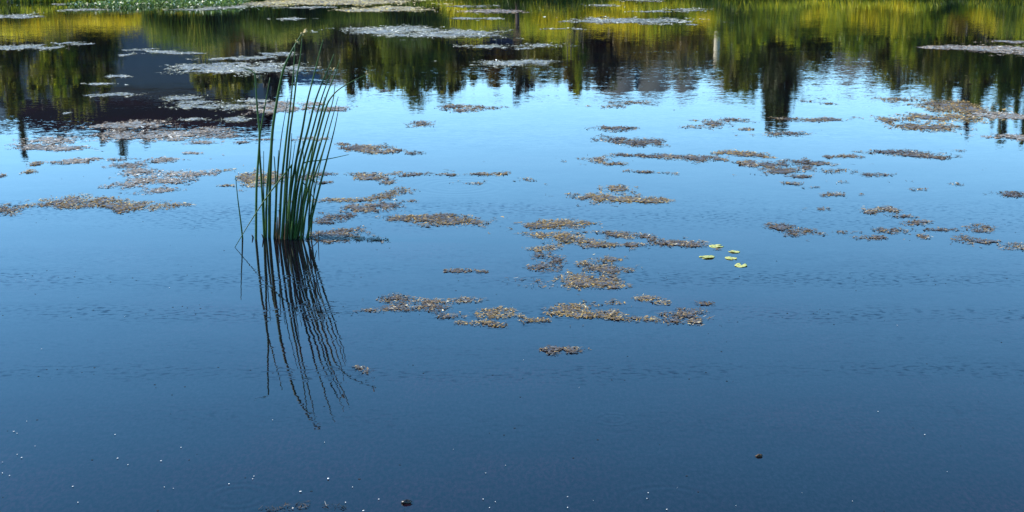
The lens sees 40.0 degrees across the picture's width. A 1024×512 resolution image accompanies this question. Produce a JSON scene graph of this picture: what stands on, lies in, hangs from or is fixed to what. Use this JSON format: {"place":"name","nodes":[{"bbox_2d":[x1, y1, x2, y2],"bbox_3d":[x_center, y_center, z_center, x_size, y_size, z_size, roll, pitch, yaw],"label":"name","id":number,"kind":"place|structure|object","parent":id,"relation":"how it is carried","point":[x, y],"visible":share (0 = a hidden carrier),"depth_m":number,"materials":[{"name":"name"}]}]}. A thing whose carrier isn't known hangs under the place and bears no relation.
{"place":"outdoors","nodes":[
{"label":"outdoors","id":0,"kind":"place"},
{"bbox_2d":[401,499,411,503],"bbox_3d":[-0.413,0.966,5.525,0.047,0.023,0.020,0,13,0],"label":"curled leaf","id":1,"kind":"object","parent":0,"point":[406,501],"visible":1,"depth_m":5.52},
{"bbox_2d":[0,0,1023,511],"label":"water","id":2,"kind":"structure","parent":0,"point":[104,326],"depth_m":9.30,"materials":[{"name":"liquid"}]},
{"bbox_2d":[0,202,37,215],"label":"algae mat","id":3,"kind":"object","parent":2,"relation":"on","point":[3,209],"visible":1,"depth_m":11.26,"materials":[{"name":"brown plant"}]},
{"bbox_2d":[0,13,43,17],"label":"algae mat","id":4,"kind":"object","parent":2,"relation":"on","point":[24,15],"visible":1,"depth_m":35.79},
{"bbox_2d":[21,161,42,173],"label":"algae mat","id":5,"kind":"object","parent":2,"relation":"on","point":[34,163],"visible":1,"depth_m":13.13,"materials":[{"name":"brown plant"}]},
{"bbox_2d":[0,43,78,50],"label":"algae mat","id":6,"kind":"object","parent":2,"relation":"on","point":[24,46],"visible":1,"depth_m":26.51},
{"bbox_2d":[9,133,118,150],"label":"algae mat","id":7,"kind":"object","parent":2,"relation":"on","point":[51,140],"visible":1,"depth_m":14.58,"materials":[{"name":"plant"}]},
{"bbox_2d":[51,41,92,44],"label":"algae mat","id":8,"kind":"object","parent":2,"relation":"on","point":[80,43],"visible":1,"depth_m":27.42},
{"bbox_2d":[45,157,104,164],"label":"algae mat","id":9,"kind":"object","parent":2,"relation":"on","point":[74,160],"visible":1,"depth_m":13.63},
{"bbox_2d":[56,8,104,10],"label":"algae mat","id":10,"kind":"object","parent":2,"relation":"on","point":[80,9],"visible":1,"depth_m":38.84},
{"bbox_2d":[67,82,127,84],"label":"algae mat","id":11,"kind":"object","parent":2,"relation":"on","point":[91,83],"visible":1,"depth_m":20.34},
{"bbox_2d":[19,193,192,213],"bbox_3d":[-3.308,-0.441,11.527,1.486,0.018,0.744,3,14,14],"label":"algae mat","id":12,"kind":"object","parent":2,"relation":"on","point":[117,207],"visible":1,"depth_m":11.47,"materials":[{"name":"algae"},{"name":"plant matter"}]},
{"bbox_2d":[82,92,143,96],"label":"algae mat","id":13,"kind":"object","parent":2,"relation":"on","point":[116,93],"visible":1,"depth_m":19.04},
{"bbox_2d":[102,74,133,77],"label":"algae mat","id":14,"kind":"object","parent":2,"relation":"on","point":[112,75],"visible":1,"depth_m":21.36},
{"bbox_2d":[7,0,255,7],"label":"shore plants","id":15,"kind":"object","parent":2,"relation":"on","point":[171,3],"visible":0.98,"depth_m":40.34,"materials":[{"name":"green plant"}]},
{"bbox_2d":[81,119,193,128],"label":"algae mat","id":16,"kind":"object","parent":2,"relation":"on","point":[136,124],"visible":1,"depth_m":16.11,"materials":[{"name":"plant"}]},
{"bbox_2d":[35,126,245,142],"bbox_3d":[-3.894,-1.343,15.378,2.666,0.025,1.610,0,13,0],"label":"algae mat","id":17,"kind":"object","parent":2,"relation":"on","point":[154,134],"visible":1,"depth_m":15.35,"materials":[{"name":"plant"}]},
{"bbox_2d":[124,48,157,50],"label":"algae mat","id":18,"kind":"object","parent":2,"relation":"on","point":[141,49],"visible":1,"depth_m":26.07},
{"bbox_2d":[100,154,239,194],"bbox_3d":[-3.259,-0.777,12.944,1.621,0.028,2.212,0,13,0],"label":"algae mat","id":19,"kind":"object","parent":2,"relation":"on","point":[146,179],"visible":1,"depth_m":12.85,"materials":[{"name":"plant"}]},
{"bbox_2d":[133,50,211,53],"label":"algae mat","id":20,"kind":"object","parent":2,"relation":"on","point":[165,51],"visible":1,"depth_m":25.46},
{"bbox_2d":[167,117,212,120],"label":"algae mat","id":21,"kind":"object","parent":2,"relation":"on","point":[193,118],"visible":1,"depth_m":16.56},
{"bbox_2d":[182,151,201,153],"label":"algae mat","id":22,"kind":"object","parent":2,"relation":"on","point":[186,152],"visible":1,"depth_m":14.11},
{"bbox_2d":[159,94,249,111],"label":"algae mat","id":23,"kind":"object","parent":2,"relation":"on","point":[189,104],"visible":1,"depth_m":17.96,"materials":[{"name":"plant"}]},
{"bbox_2d":[187,140,222,143],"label":"algae mat","id":24,"kind":"object","parent":2,"relation":"on","point":[203,141],"visible":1,"depth_m":14.82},
{"bbox_2d":[162,3,274,10],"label":"algae mat","id":25,"kind":"object","parent":2,"relation":"on","point":[224,7],"visible":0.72,"depth_m":39.81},
{"bbox_2d":[121,60,319,77],"bbox_3d":[-4.496,-3.030,22.582,3.012,0.037,3.274,0,13,0],"label":"algae mat","id":26,"kind":"object","parent":2,"relation":"on","point":[223,67],"visible":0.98,"depth_m":22.59,"materials":[{"name":"plant"}]},
{"bbox_2d":[214,115,254,122],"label":"algae mat","id":27,"kind":"object","parent":2,"relation":"on","point":[235,119],"visible":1,"depth_m":16.56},
{"bbox_2d":[191,55,287,60],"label":"algae mat","id":28,"kind":"object","parent":2,"relation":"on","point":[254,57],"visible":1,"depth_m":24.29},
{"bbox_2d":[229,97,273,107],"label":"algae mat","id":29,"kind":"object","parent":2,"relation":"on","point":[254,100],"visible":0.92,"depth_m":18.24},
{"bbox_2d":[217,168,289,190],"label":"algae mat","id":30,"kind":"object","parent":2,"relation":"on","point":[247,177],"visible":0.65,"depth_m":12.66,"materials":[{"name":"brown plant"}]},
{"bbox_2d":[234,138,282,143],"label":"algae mat","id":31,"kind":"object","parent":2,"relation":"on","point":[252,139],"visible":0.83,"depth_m":14.84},
{"bbox_2d":[246,100,310,113],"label":"algae mat","id":32,"kind":"object","parent":2,"relation":"on","point":[283,104],"visible":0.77,"depth_m":17.66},
{"bbox_2d":[256,52,301,56],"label":"algae mat","id":33,"kind":"object","parent":2,"relation":"on","point":[275,53],"visible":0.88,"depth_m":25.07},
{"bbox_2d":[259,500,308,510],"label":"algae mat","id":34,"kind":"object","parent":2,"relation":"on","point":[284,506],"visible":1,"depth_m":5.47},
{"bbox_2d":[269,17,312,19],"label":"algae mat","id":35,"kind":"object","parent":2,"relation":"on","point":[291,18],"visible":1,"depth_m":34.92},
{"bbox_2d":[235,29,367,246],"bbox_3d":[-1.596,-0.777,10.095,0.952,1.687,0.665,-13,18,-43],"label":"rush clump","id":36,"kind":"object","parent":2,"relation":"in","point":[291,226],"visible":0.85,"depth_m":10.14,"materials":[{"name":"plant"}]},
{"bbox_2d":[273,5,335,7],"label":"algae mat","id":37,"kind":"object","parent":2,"relation":"on","point":[314,6],"visible":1,"depth_m":39.84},
{"bbox_2d":[292,136,330,140],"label":"algae mat","id":38,"kind":"object","parent":2,"relation":"on","point":[312,139],"visible":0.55,"depth_m":15.04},
{"bbox_2d":[301,101,335,111],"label":"algae mat","id":39,"kind":"object","parent":2,"relation":"on","point":[312,103],"visible":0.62,"depth_m":17.71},
{"bbox_2d":[301,171,335,183],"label":"algae mat","id":40,"kind":"object","parent":2,"relation":"on","point":[326,173],"visible":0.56,"depth_m":12.77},
{"bbox_2d":[313,212,356,223],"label":"algae mat","id":41,"kind":"object","parent":2,"relation":"on","point":[326,218],"visible":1,"depth_m":10.94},
{"bbox_2d":[295,226,388,243],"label":"algae mat","id":42,"kind":"object","parent":2,"relation":"on","point":[330,236],"visible":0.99,"depth_m":10.29,"materials":[{"name":"plant"}]},
{"bbox_2d":[327,106,357,111],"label":"algae mat","id":43,"kind":"object","parent":2,"relation":"on","point":[341,108],"visible":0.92,"depth_m":17.55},
{"bbox_2d":[291,186,418,201],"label":"algae mat","id":44,"kind":"object","parent":2,"relation":"on","point":[388,195],"visible":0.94,"depth_m":11.73,"materials":[{"name":"brown plant"}]},
{"bbox_2d":[237,0,486,7],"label":"algae mat","id":45,"kind":"object","parent":2,"relation":"on","point":[323,2],"visible":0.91,"depth_m":42.50,"materials":[{"name":"plant"}]},
{"bbox_2d":[355,365,369,373],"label":"algae mat","id":46,"kind":"object","parent":2,"relation":"on","point":[358,366],"visible":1,"depth_m":7.21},
{"bbox_2d":[340,201,416,212],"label":"algae mat","id":47,"kind":"object","parent":2,"relation":"on","point":[363,209],"visible":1,"depth_m":11.38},
{"bbox_2d":[334,142,425,153],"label":"algae mat","id":48,"kind":"object","parent":2,"relation":"on","point":[365,148],"visible":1,"depth_m":14.32,"materials":[{"name":"plant"}]},
{"bbox_2d":[328,5,433,11],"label":"algae mat","id":49,"kind":"object","parent":2,"relation":"on","point":[383,8],"visible":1,"depth_m":38.87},
{"bbox_2d":[309,24,456,35],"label":"algae mat","id":50,"kind":"object","parent":2,"relation":"on","point":[385,30],"visible":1,"depth_m":30.93,"materials":[{"name":"plant"}]},
{"bbox_2d":[347,169,444,183],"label":"algae mat","id":51,"kind":"object","parent":2,"relation":"on","point":[363,176],"visible":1,"depth_m":12.80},
{"bbox_2d":[354,293,482,318],"bbox_3d":[-0.472,0.289,8.405,0.925,0.015,0.560,4,14,17],"label":"algae mat","id":52,"kind":"object","parent":2,"relation":"on","point":[432,304],"visible":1,"depth_m":8.44,"materials":[{"name":"plant"}]},
{"bbox_2d":[403,120,435,126],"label":"algae mat","id":53,"kind":"object","parent":2,"relation":"on","point":[420,122],"visible":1,"depth_m":16.21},
{"bbox_2d":[386,212,503,226],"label":"algae mat","id":54,"kind":"object","parent":2,"relation":"on","point":[441,218],"visible":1,"depth_m":10.88,"materials":[{"name":"brown plant"}]},
{"bbox_2d":[385,26,537,39],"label":"algae mat","id":55,"kind":"object","parent":2,"relation":"on","point":[454,33],"visible":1,"depth_m":29.77,"materials":[{"name":"plant"}]},
{"bbox_2d":[443,268,486,272],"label":"algae mat","id":56,"kind":"object","parent":2,"relation":"on","point":[457,270],"visible":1,"depth_m":9.26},
{"bbox_2d":[450,17,480,20],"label":"algae mat","id":57,"kind":"object","parent":2,"relation":"on","point":[462,18],"visible":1,"depth_m":35.00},
{"bbox_2d":[439,103,507,112],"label":"algae mat","id":58,"kind":"object","parent":2,"relation":"on","point":[462,106],"visible":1,"depth_m":17.67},
{"bbox_2d":[448,5,499,6],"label":"algae mat","id":59,"kind":"object","parent":2,"relation":"on","point":[471,5],"visible":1,"depth_m":40.47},
{"bbox_2d":[436,8,527,13],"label":"algae mat","id":60,"kind":"object","parent":2,"relation":"on","point":[502,11],"visible":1,"depth_m":37.94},
{"bbox_2d":[457,320,507,327],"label":"algae mat","id":61,"kind":"object","parent":2,"relation":"on","point":[490,322],"visible":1,"depth_m":8.02,"materials":[{"name":"brown plant"}]},
{"bbox_2d":[437,170,534,180],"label":"algae mat","id":62,"kind":"object","parent":2,"relation":"on","point":[486,173],"visible":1,"depth_m":12.90,"materials":[{"name":"brown plant"}]},
{"bbox_2d":[453,43,523,48],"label":"algae mat","id":63,"kind":"object","parent":2,"relation":"on","point":[487,46],"visible":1,"depth_m":26.75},
{"bbox_2d":[481,17,504,19],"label":"algae mat","id":64,"kind":"object","parent":2,"relation":"on","point":[489,18],"visible":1,"depth_m":35.01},
{"bbox_2d":[463,306,524,319],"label":"algae mat","id":65,"kind":"object","parent":2,"relation":"on","point":[492,312],"visible":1,"depth_m":8.23,"materials":[{"name":"brown plant"}]},
{"bbox_2d":[2,163,1015,511],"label":"floating crumbs","id":66,"kind":"object","parent":2,"relation":"on","point":[408,311],"visible":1,"depth_m":8.24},
{"bbox_2d":[462,58,559,69],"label":"algae mat","id":67,"kind":"object","parent":2,"relation":"on","point":[541,62],"visible":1,"depth_m":23.55,"materials":[{"name":"plant"}]},
{"bbox_2d":[519,317,550,322],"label":"algae mat","id":68,"kind":"object","parent":2,"relation":"on","point":[537,319],"visible":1,"depth_m":8.09,"materials":[{"name":"brown plant"}]},
{"bbox_2d":[513,43,575,49],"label":"algae mat","id":69,"kind":"object","parent":2,"relation":"on","point":[534,45],"visible":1,"depth_m":26.75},
{"bbox_2d":[507,277,583,286],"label":"algae mat","id":70,"kind":"object","parent":2,"relation":"on","point":[540,281],"visible":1,"depth_m":8.95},
{"bbox_2d":[525,252,566,271],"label":"algae mat","id":71,"kind":"object","parent":2,"relation":"on","point":[539,266],"visible":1,"depth_m":9.45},
{"bbox_2d":[488,230,618,252],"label":"algae mat","id":72,"kind":"object","parent":2,"relation":"on","point":[592,242],"visible":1,"depth_m":10.14,"materials":[{"name":"algae"},{"name":"plant matter"}]},
{"bbox_2d":[509,217,600,231],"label":"algae mat","id":73,"kind":"object","parent":2,"relation":"on","point":[546,223],"visible":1,"depth_m":10.71,"materials":[{"name":"brown plant"}]},
{"bbox_2d":[539,344,591,353],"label":"algae mat","id":74,"kind":"object","parent":2,"relation":"on","point":[559,348],"visible":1,"depth_m":7.52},
{"bbox_2d":[541,301,602,318],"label":"algae mat","id":75,"kind":"object","parent":2,"relation":"on","point":[571,307],"visible":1,"depth_m":8.29,"materials":[{"name":"brown plant"}]},
{"bbox_2d":[552,254,634,289],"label":"algae mat","id":76,"kind":"object","parent":2,"relation":"on","point":[602,281],"visible":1,"depth_m":9.07,"materials":[{"name":"algae"},{"name":"plant matter"}]},
{"bbox_2d":[590,4,624,5],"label":"algae mat","id":77,"kind":"object","parent":2,"relation":"on","point":[606,5],"visible":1,"depth_m":40.89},
{"bbox_2d":[587,125,638,131],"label":"algae mat","id":78,"kind":"object","parent":2,"relation":"on","point":[613,128],"visible":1,"depth_m":15.82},
{"bbox_2d":[565,183,673,205],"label":"algae mat","id":79,"kind":"object","parent":2,"relation":"on","point":[621,198],"visible":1,"depth_m":11.76,"materials":[{"name":"brown plant"}]},
{"bbox_2d":[567,294,690,324],"bbox_3d":[0.670,0.311,8.309,0.701,0.014,0.722,0,13,0],"label":"algae mat","id":80,"kind":"object","parent":2,"relation":"on","point":[610,313],"visible":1,"depth_m":8.21,"materials":[{"name":"algae"},{"name":"plant matter"}]},
{"bbox_2d":[591,133,668,146],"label":"algae mat","id":81,"kind":"object","parent":2,"relation":"on","point":[643,141],"visible":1,"depth_m":14.86,"materials":[{"name":"plant"}]},
{"bbox_2d":[587,100,673,109],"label":"algae mat","id":82,"kind":"object","parent":2,"relation":"on","point":[635,102],"visible":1,"depth_m":18.14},
{"bbox_2d":[556,16,709,24],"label":"algae mat","id":83,"kind":"object","parent":2,"relation":"on","point":[599,20],"visible":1,"depth_m":34.18,"materials":[{"name":"plant"}]},
{"bbox_2d":[622,0,664,1],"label":"algae mat","id":84,"kind":"object","parent":2,"relation":"on","point":[642,0],"visible":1,"depth_m":43.61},
{"bbox_2d":[623,169,678,174],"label":"algae mat","id":85,"kind":"object","parent":2,"relation":"on","point":[640,171],"visible":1,"depth_m":13.01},
{"bbox_2d":[582,230,721,249],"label":"algae mat","id":86,"kind":"object","parent":2,"relation":"on","point":[671,242],"visible":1,"depth_m":10.11,"materials":[{"name":"plant"}]},
{"bbox_2d":[578,152,728,165],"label":"algae mat","id":87,"kind":"object","parent":2,"relation":"on","point":[690,157],"visible":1,"depth_m":13.81,"materials":[{"name":"plant"}]},
{"bbox_2d":[627,7,707,12],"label":"algae mat","id":88,"kind":"object","parent":2,"relation":"on","point":[684,10],"visible":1,"depth_m":38.33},
{"bbox_2d":[658,300,714,325],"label":"algae mat","id":89,"kind":"object","parent":2,"relation":"on","point":[687,313],"visible":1,"depth_m":8.20,"materials":[{"name":"plant"}]},
{"bbox_2d":[699,255,714,258],"bbox_3d":[1.341,0.004,9.647,0.115,0.008,0.088,-6,15,-25],"label":"lily pad","id":90,"kind":"object","parent":2,"relation":"on","point":[708,256],"visible":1,"depth_m":9.66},
{"bbox_2d":[709,244,723,247],"bbox_3d":[1.452,-0.071,9.976,0.107,0.007,0.084,-5,14,-22],"label":"lily pad","id":91,"kind":"object","parent":2,"relation":"on","point":[716,246],"visible":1,"depth_m":9.96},
{"bbox_2d":[677,117,766,128],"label":"algae mat","id":92,"kind":"object","parent":2,"relation":"on","point":[716,123],"visible":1,"depth_m":16.30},
{"bbox_2d":[735,263,746,267],"bbox_3d":[1.533,0.061,9.407,0.082,0.007,0.108,5,14,21],"label":"lily pad","id":93,"kind":"object","parent":2,"relation":"on","point":[740,265],"visible":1,"depth_m":9.40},
{"bbox_2d":[713,149,777,157],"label":"algae mat","id":94,"kind":"object","parent":2,"relation":"on","point":[745,153],"visible":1,"depth_m":14.05,"materials":[{"name":"brown plant"}]},
{"bbox_2d":[735,130,812,135],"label":"algae mat","id":95,"kind":"object","parent":2,"relation":"on","point":[791,133],"visible":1,"depth_m":15.42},
{"bbox_2d":[764,221,824,236],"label":"algae mat","id":96,"kind":"object","parent":2,"relation":"on","point":[781,227],"visible":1,"depth_m":10.52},
{"bbox_2d":[731,157,893,177],"bbox_3d":[2.774,-0.846,13.257,1.536,0.021,1.213,0,13,0],"label":"algae mat","id":97,"kind":"object","parent":2,"relation":"on","point":[773,169],"visible":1,"depth_m":13.29,"materials":[{"name":"plant"}]},
{"bbox_2d":[767,116,863,121],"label":"algae mat","id":98,"kind":"object","parent":2,"relation":"on","point":[816,119],"visible":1,"depth_m":16.61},
{"bbox_2d":[779,180,862,195],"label":"algae mat","id":99,"kind":"object","parent":2,"relation":"on","point":[828,194],"visible":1,"depth_m":11.97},
{"bbox_2d":[822,154,864,157],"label":"algae mat","id":100,"kind":"object","parent":2,"relation":"on","point":[842,156],"visible":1,"depth_m":13.88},
{"bbox_2d":[849,235,903,239],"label":"algae mat","id":101,"kind":"object","parent":2,"relation":"on","point":[876,236],"visible":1,"depth_m":10.25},
{"bbox_2d":[857,205,901,214],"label":"algae mat","id":102,"kind":"object","parent":2,"relation":"on","point":[890,208],"visible":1,"depth_m":11.25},
{"bbox_2d":[872,227,912,233],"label":"algae mat","id":103,"kind":"object","parent":2,"relation":"on","point":[893,229],"visible":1,"depth_m":10.50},
{"bbox_2d":[854,148,960,158],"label":"algae mat","id":104,"kind":"object","parent":2,"relation":"on","point":[910,152],"visible":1,"depth_m":14.05,"materials":[{"name":"plant"}]},
{"bbox_2d":[884,214,931,225],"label":"algae mat","id":105,"kind":"object","parent":2,"relation":"on","point":[913,222],"visible":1,"depth_m":10.83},
{"bbox_2d":[820,94,1012,133],"bbox_3d":[5.184,-1.772,17.201,2.407,0.032,3.772,0,13,0],"label":"algae mat","id":106,"kind":"object","parent":2,"relation":"on","point":[955,106],"visible":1,"depth_m":16.83,"materials":[{"name":"algae"},{"name":"plant matter"}]},
{"bbox_2d":[917,232,932,238],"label":"algae mat","id":107,"kind":"object","parent":2,"relation":"on","point":[922,236],"visible":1,"depth_m":10.29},
{"bbox_2d":[915,227,964,230],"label":"algae mat","id":108,"kind":"object","parent":2,"relation":"on","point":[940,229],"visible":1,"depth_m":10.52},
{"bbox_2d":[919,43,1023,55],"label":"algae mat","id":109,"kind":"object","parent":2,"relation":"on","point":[1006,49],"visible":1,"depth_m":26.30,"materials":[{"name":"plant"}]},
{"bbox_2d":[950,233,999,245],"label":"algae mat","id":110,"kind":"object","parent":2,"relation":"on","point":[984,241],"visible":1,"depth_m":10.14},
{"bbox_2d":[961,223,995,232],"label":"algae mat","id":111,"kind":"object","parent":2,"relation":"on","point":[984,229],"visible":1,"depth_m":10.55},
{"bbox_2d":[960,111,1023,119],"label":"algae mat","id":112,"kind":"object","parent":2,"relation":"on","point":[993,115],"visible":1,"depth_m":16.91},
{"bbox_2d":[968,133,1023,140],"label":"algae mat","id":113,"kind":"object","parent":2,"relation":"on","point":[1018,136],"visible":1,"depth_m":15.21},
{"bbox_2d":[986,40,1023,42],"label":"algae mat","id":114,"kind":"object","parent":2,"relation":"on","point":[1017,41],"visible":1,"depth_m":27.91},
{"bbox_2d":[991,190,1023,196],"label":"algae mat","id":115,"kind":"object","parent":2,"relation":"on","point":[1013,193],"visible":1,"depth_m":11.92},
{"bbox_2d":[997,242,1023,249],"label":"algae mat","id":116,"kind":"object","parent":2,"relation":"on","point":[1014,244],"visible":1,"depth_m":9.95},
{"bbox_3d":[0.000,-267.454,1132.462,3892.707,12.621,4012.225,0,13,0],"label":"ground","id":117,"kind":"structure","parent":0,"visible":0},
{"bbox_2d":[1,0,258,2],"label":"waterline sedge","id":118,"kind":"object","parent":117,"relation":"on","point":[89,1],"visible":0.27,"depth_m":42.71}
]}

